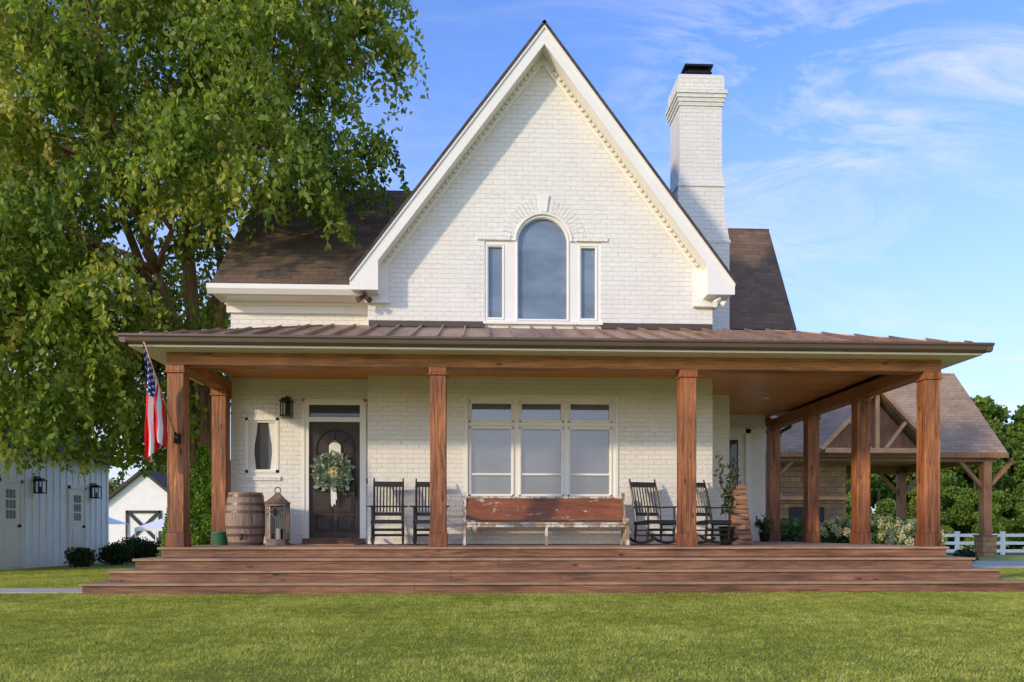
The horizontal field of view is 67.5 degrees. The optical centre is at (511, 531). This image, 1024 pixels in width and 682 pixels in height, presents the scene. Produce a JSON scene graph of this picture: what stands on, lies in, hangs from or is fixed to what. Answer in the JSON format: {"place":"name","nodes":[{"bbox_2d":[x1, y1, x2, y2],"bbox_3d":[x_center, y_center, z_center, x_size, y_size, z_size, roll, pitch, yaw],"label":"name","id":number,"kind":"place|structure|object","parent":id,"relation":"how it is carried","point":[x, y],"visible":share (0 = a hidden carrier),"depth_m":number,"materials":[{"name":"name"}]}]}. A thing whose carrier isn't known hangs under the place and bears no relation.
{"place":"outdoors","nodes":[
{"label":"outdoors","id":0,"kind":"place"},
{"bbox_2d":[0,588,81,592],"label":"path","id":1,"kind":"structure","parent":0,"point":[37,590],"depth_m":11.31,"materials":[{"name":"concrete"}]},
{"bbox_2d":[0,370,123,569],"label":"white barn","id":2,"kind":"structure","parent":0,"point":[49,515],"depth_m":19.40,"materials":[{"name":"white wood"}]},
{"bbox_2d":[0,477,22,568],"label":"door","id":3,"kind":"structure","parent":2,"relation":"in","point":[11,489],"depth_m":17.75,"materials":[{"name":"beige paint"}]},
{"bbox_2d":[68,485,86,552],"bbox_3d":[-11.717,-0.195,20.684,0.088,2.090,0.910,0,0,-2],"label":"door","id":4,"kind":"structure","parent":2,"relation":"in","point":[77,495],"depth_m":20.68,"materials":[{"name":"beige paint"}]},
{"bbox_2d":[294,544,358,544],"bbox_3d":[-3.178,0.220,13.174,1.000,0.016,0.500,0,0,-3],"label":"doormat","id":5,"kind":"object","parent":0,"point":[326,544],"visible":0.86,"depth_m":12.93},
{"bbox_2d":[0,545,1023,681],"bbox_3d":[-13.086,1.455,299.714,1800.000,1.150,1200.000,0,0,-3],"label":"ground","id":6,"kind":"structure","parent":0,"point":[1013,556],"depth_m":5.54,"materials":[{"name":"green plant"}]},
{"bbox_2d":[64,546,96,566],"bbox_3d":[-10.788,0.642,19.180,0.748,0.568,0.831,0,0,-30],"label":"boxwood shrub","id":7,"kind":"object","parent":6,"relation":"on","point":[80,556],"visible":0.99,"depth_m":19.00,"materials":[{"name":"green plant"}]},
{"bbox_2d":[95,542,134,564],"bbox_3d":[-10.465,0.598,20.246,0.950,0.670,0.862,0,0,38],"label":"boxwood shrub","id":8,"kind":"object","parent":6,"relation":"on","point":[114,553],"visible":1,"depth_m":20.05,"materials":[{"name":"green plant"}]},
{"bbox_2d":[109,479,123,493],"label":"distant tree","id":9,"kind":"object","parent":6,"relation":"on","point":[112,486],"visible":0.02,"depth_m":50.03,"materials":[{"name":"green plant"}]},
{"bbox_2d":[109,517,128,539],"bbox_3d":[-19.353,0.144,35.189,2.400,2.200,2.400,0,0,-3],"label":"canopy tent","id":10,"kind":"object","parent":6,"relation":"on","point":[113,521],"visible":0.09,"depth_m":35.77,"materials":[{"name":"white fabric"}]},
{"bbox_2d":[117,536,149,561],"bbox_3d":[-10.871,0.530,22.108,0.983,0.792,1.177,0,0,42],"label":"boxwood shrub","id":11,"kind":"object","parent":6,"relation":"on","point":[130,542],"visible":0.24,"depth_m":21.99,"materials":[{"name":"green plant"}]},
{"bbox_2d":[109,469,166,542],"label":"distant barn","id":12,"kind":"structure","parent":6,"relation":"on","point":[136,499],"depth_m":44.09,"materials":[{"name":"white wood"}]},
{"bbox_2d":[125,510,160,542],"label":"door","id":13,"kind":"structure","parent":12,"relation":"in","point":[128,513],"depth_m":44.04,"materials":[{"name":"black paint"}]},
{"bbox_2d":[131,541,159,561],"bbox_3d":[-9.920,0.590,20.931,0.979,0.688,0.857,0,0,-43],"label":"boxwood shrub","id":14,"kind":"object","parent":6,"relation":"on","point":[146,549],"visible":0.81,"depth_m":20.73,"materials":[{"name":"green plant"}]},
{"bbox_2d":[156,508,166,556],"bbox_3d":[-6.800,0.108,15.417,0.647,1.645,0.632,0,0,-3],"label":"arborvitae","id":15,"kind":"object","parent":6,"relation":"on","point":[164,529],"visible":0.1,"depth_m":15.30,"materials":[{"name":"green plant"}]},
{"bbox_2d":[134,518,192,542],"bbox_3d":[-16.865,0.319,37.800,2.400,2.200,2.400,0,0,-3],"label":"canopy tent","id":16,"kind":"object","parent":6,"relation":"on","point":[156,525],"visible":0.23,"depth_m":36.72,"materials":[{"name":"white fabric"}]},
{"bbox_2d":[151,459,191,477],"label":"distant tree","id":17,"kind":"object","parent":6,"relation":"on","point":[164,471],"visible":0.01,"depth_m":55.48,"materials":[{"name":"green plant"}]},
{"bbox_2d":[190,444,211,545],"bbox_3d":[-6.062,-0.400,15.041,0.965,2.660,0.975,0,0,-3],"label":"arborvitae","id":18,"kind":"object","parent":6,"relation":"on","point":[201,505],"visible":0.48,"depth_m":14.84,"materials":[{"name":"green plant"}]},
{"bbox_2d":[0,0,429,488],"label":"birch tree","id":19,"kind":"object","parent":6,"relation":"on","point":[199,127],"visible":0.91,"depth_m":13.67,"materials":[{"name":"green plant"}]},
{"bbox_2d":[230,460,230,491],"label":"distant tree","id":20,"kind":"object","parent":6,"relation":"on","point":[230,475],"visible":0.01,"depth_m":56.85,"materials":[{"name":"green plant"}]},
{"bbox_2d":[79,19,1023,594],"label":"brick house","id":21,"kind":"structure","parent":6,"relation":"on","point":[545,281],"depth_m":13.58,"materials":[{"name":"white brick"}]},
{"bbox_2d":[140,332,180,462],"bbox_3d":[-5.151,-1.933,11.215,0.290,1.865,0.587,0,0,14],"label":"flag","id":22,"kind":"object","parent":21,"relation":"attached to","point":[155,435],"visible":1,"depth_m":11.06,"materials":[{"name":"fabric"}]},
{"bbox_2d":[211,532,227,544],"bbox_3d":[-5.021,0.116,13.214,0.316,0.225,0.316,0,0,-3],"label":"green bucket","id":23,"kind":"object","parent":21,"relation":"on","point":[219,538],"visible":0.83,"depth_m":13.09,"materials":[{"name":"metal"}]},
{"bbox_2d":[225,492,264,544],"bbox_3d":[-4.521,-0.217,12.992,0.672,0.890,0.718,0,0,-3],"label":"wooden barrel","id":24,"kind":"object","parent":21,"relation":"on","point":[244,518],"visible":0.96,"depth_m":12.75,"materials":[{"name":"brown wood"}]},
{"bbox_2d":[245,417,278,472],"bbox_3d":[-4.491,-1.555,13.791,0.590,0.990,0.072,0,0,-2],"label":"window","id":25,"kind":"structure","parent":21,"relation":"in","point":[261,433],"depth_m":13.81,"materials":[{"name":"white paint"}]},
{"bbox_2d":[264,487,290,544],"bbox_3d":[-3.970,-0.266,12.989,0.354,0.988,0.354,0,0,-3],"label":"floor lantern","id":26,"kind":"object","parent":21,"relation":"on","point":[279,505],"visible":1,"depth_m":12.95,"materials":[{"name":"brown wood"}]},
{"bbox_2d":[302,398,365,543],"bbox_3d":[-3.203,-1.088,13.818,1.145,2.615,0.190,0,0,-2],"label":"door","id":27,"kind":"structure","parent":21,"relation":"in","point":[338,425],"depth_m":13.84,"materials":[{"name":"brown wood"}]},
{"bbox_2d":[310,449,354,506],"bbox_3d":[-3.240,-0.965,13.787,0.839,1.049,0.351,0,0,-3],"label":"wreath","id":28,"kind":"object","parent":27,"relation":"attached to","point":[337,468],"visible":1,"depth_m":13.73,"materials":[{"name":"green plant"}]},
{"bbox_2d":[367,478,407,543],"bbox_3d":[-2.091,-0.359,12.931,0.660,1.137,0.960,0,0,-8],"label":"rocking chair","id":29,"kind":"object","parent":21,"relation":"on","point":[380,484],"visible":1,"depth_m":13.11,"materials":[{"name":"black paint"}]},
{"bbox_2d":[409,478,448,543],"bbox_3d":[-1.390,-0.359,12.992,0.660,1.137,0.960,0,0,-5],"label":"rocking chair","id":30,"kind":"object","parent":21,"relation":"on","point":[416,514],"visible":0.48,"depth_m":13.16,"materials":[{"name":"black paint"}]},
{"bbox_2d":[465,395,617,496],"bbox_3d":[0.529,-1.505,13.666,2.730,1.830,0.100,0,0,-2],"label":"window","id":31,"kind":"structure","parent":21,"relation":"in","point":[516,445],"depth_m":13.69,"materials":[{"name":"white paint"}]},
{"bbox_2d":[483,212,602,325],"bbox_3d":[0.550,-4.684,13.657,2.130,2.008,0.140,0,0,-2],"label":"window","id":32,"kind":"structure","parent":21,"relation":"in","point":[542,276],"depth_m":13.70,"materials":[{"name":"white paint"}]},
{"bbox_2d":[463,493,628,544],"bbox_3d":[0.571,-0.226,13.182,2.810,0.916,0.559,0,0,-3],"label":"church pew","id":33,"kind":"object","parent":21,"relation":"on","point":[539,508],"visible":0.93,"depth_m":13.28,"materials":[{"name":"brown wood"}]},
{"bbox_2d":[629,479,676,543],"bbox_3d":[2.412,-0.359,13.125,0.660,1.137,0.960,0,0,-19],"label":"rocking chair","id":34,"kind":"object","parent":21,"relation":"on","point":[648,522],"visible":0.95,"depth_m":13.25,"materials":[{"name":"black paint"}]},
{"bbox_2d":[696,480,738,543],"bbox_3d":[3.362,-0.359,13.214,0.660,1.137,0.960,0,0,-26],"label":"rocking chair","id":35,"kind":"object","parent":21,"relation":"on","point":[711,521],"visible":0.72,"depth_m":13.07,"materials":[{"name":"black paint"}]},
{"bbox_2d":[713,454,740,544],"bbox_3d":[3.820,-0.572,13.508,0.452,1.600,0.508,0,0,-3],"label":"potted olive tree","id":36,"kind":"object","parent":21,"relation":"on","point":[725,501],"visible":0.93,"depth_m":13.49,"materials":[{"name":"green plant"}]},
{"bbox_2d":[729,428,750,530],"bbox_3d":[5.017,-1.110,18.061,1.200,2.660,0.110,0,0,-2],"label":"door","id":37,"kind":"structure","parent":21,"relation":"in","point":[739,438],"depth_m":18.07,"materials":[{"name":"white paint"}]},
{"bbox_2d":[731,485,752,544],"bbox_3d":[4.003,-0.295,13.538,0.465,1.061,0.336,0,0,-11],"label":"firewood stack","id":38,"kind":"object","parent":21,"relation":"on","point":[740,519],"visible":0.79,"depth_m":13.46,"materials":[{"name":"brown wood"}]},
{"bbox_2d":[755,514,774,541],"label":"potted fern","id":39,"kind":"object","parent":21,"relation":"on","point":[764,535],"visible":1,"depth_m":17.51,"materials":[{"name":"green plant"}]},
{"bbox_2d":[780,517,802,541],"bbox_3d":[7.190,0.255,19.486,1.773,1.327,1.901,0,0,44],"label":"garden bush","id":40,"kind":"object","parent":6,"relation":"on","point":[790,531],"visible":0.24,"depth_m":19.06,"materials":[{"name":"green plant"}]},
{"bbox_2d":[780,463,847,524],"bbox_3d":[10.612,-0.720,27.464,2.400,3.400,1.050,0,0,-3],"label":"stone fireplace","id":41,"kind":"object","parent":6,"relation":"on","point":[833,497],"visible":0.38,"depth_m":27.07,"materials":[{"name":"brown stone"}]},
{"bbox_2d":[819,516,850,542],"bbox_3d":[7.548,0.177,17.719,1.627,1.125,1.577,0,0,-3],"label":"hydrangea bush","id":42,"kind":"object","parent":6,"relation":"on","point":[831,531],"visible":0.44,"depth_m":17.40,"materials":[{"name":"green plant"}]},
{"bbox_2d":[846,474,895,520],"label":"woodland tree","id":43,"kind":"object","parent":6,"relation":"on","point":[889,504],"visible":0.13,"depth_m":56.38,"materials":[{"name":"green plant"}]},
{"bbox_2d":[843,514,915,543],"bbox_3d":[8.058,0.161,16.569,1.655,1.116,1.637,0,0,-3],"label":"hydrangea bush","id":44,"kind":"object","parent":6,"relation":"on","point":[878,522],"visible":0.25,"depth_m":16.24,"materials":[{"name":"green plant"}]},
{"bbox_2d":[871,474,895,512],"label":"woodland tree","id":45,"kind":"object","parent":6,"relation":"on","point":[887,476],"depth_m":67.08,"materials":[{"name":"green plant"}]},
{"bbox_2d":[765,373,1013,556],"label":"timber pavilion","id":46,"kind":"structure","parent":6,"relation":"on","point":[968,437],"depth_m":26.51,"materials":[{"name":"brown wood"}]},
{"bbox_2d":[870,476,914,518],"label":"woodland tree","id":47,"kind":"object","parent":6,"relation":"on","point":[878,487],"visible":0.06,"depth_m":61.16,"materials":[{"name":"green plant"}]},
{"bbox_2d":[884,517,915,530],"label":"hydrangea bush","id":48,"kind":"object","parent":6,"relation":"on","point":[910,520],"visible":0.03,"depth_m":16.67,"materials":[{"name":"green plant"}]},
{"bbox_2d":[874,524,947,545],"bbox_3d":[7.928,0.275,15.259,1.336,0.887,1.270,0,0,-34],"label":"hydrangea bush","id":49,"kind":"object","parent":6,"relation":"on","point":[905,535],"visible":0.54,"depth_m":15.09,"materials":[{"name":"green plant"}]},
{"bbox_2d":[907,487,953,533],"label":"woodland tree","id":50,"kind":"object","parent":6,"relation":"on","point":[944,518],"visible":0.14,"depth_m":55.56,"materials":[{"name":"green plant"}]},
{"bbox_2d":[888,466,978,533],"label":"woodland tree","id":51,"kind":"object","parent":6,"relation":"on","point":[911,478],"visible":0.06,"depth_m":59.80,"materials":[{"name":"green plant"}]},
{"bbox_2d":[906,467,975,525],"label":"woodland tree","id":52,"kind":"object","parent":6,"relation":"on","point":[947,483],"visible":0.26,"depth_m":56.70,"materials":[{"name":"green plant"}]},
{"bbox_2d":[889,473,1003,527],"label":"woodland tree","id":53,"kind":"object","parent":6,"relation":"on","point":[908,498],"visible":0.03,"depth_m":63.49,"materials":[{"name":"green plant"}]},
{"bbox_2d":[951,548,978,561],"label":"planter shrub","id":54,"kind":"object","parent":6,"relation":"on","point":[965,552],"visible":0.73,"depth_m":20.64,"materials":[{"name":"green plant"}]},
{"bbox_2d":[943,430,1016,548],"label":"woodland tree","id":55,"kind":"object","parent":6,"relation":"on","point":[1000,484],"visible":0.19,"depth_m":58.77,"materials":[{"name":"green plant"}]},
{"bbox_2d":[950,490,1014,548],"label":"woodland tree","id":56,"kind":"object","parent":6,"relation":"on","point":[964,506],"visible":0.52,"depth_m":54.93,"materials":[{"name":"green plant"}]},
{"bbox_2d":[943,531,1023,554],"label":"white fence","id":57,"kind":"object","parent":6,"relation":"on","point":[1002,543],"visible":0.47,"depth_m":39.13,"materials":[{"name":"paint"}]},
{"bbox_2d":[960,395,1023,548],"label":"woodland tree","id":58,"kind":"object","parent":6,"relation":"on","point":[986,406],"visible":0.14,"depth_m":62.01,"materials":[{"name":"green plant"}]},
{"bbox_2d":[964,403,1023,554],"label":"woodland tree","id":59,"kind":"object","parent":6,"relation":"on","point":[1004,416],"visible":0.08,"depth_m":65.04,"materials":[{"name":"green plant"}]},
{"bbox_2d":[1000,423,1023,527],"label":"woodland tree","id":60,"kind":"object","parent":6,"relation":"on","point":[1017,435],"visible":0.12,"depth_m":63.06,"materials":[{"name":"green plant"}]},
{"bbox_2d":[1007,479,1023,540],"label":"woodland tree","id":61,"kind":"object","parent":6,"relation":"on","point":[1018,511],"visible":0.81,"depth_m":57.28,"materials":[{"name":"green plant"}]},
{"bbox_2d":[1008,449,1023,510],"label":"woodland tree","id":62,"kind":"object","parent":6,"relation":"on","point":[1017,457],"visible":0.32,"depth_m":59.12,"materials":[{"name":"green plant"}]},
{"bbox_2d":[2,0,1023,512],"label":"sky","id":63,"kind":"structure","parent":0,"point":[878,145],"materials":[{"name":"blue"}]},
{"bbox_2d":[972,561,1023,567],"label":"pavement","id":64,"kind":"structure","parent":0,"point":[998,564],"depth_m":19.84,"materials":[{"name":"concrete"}]}
]}

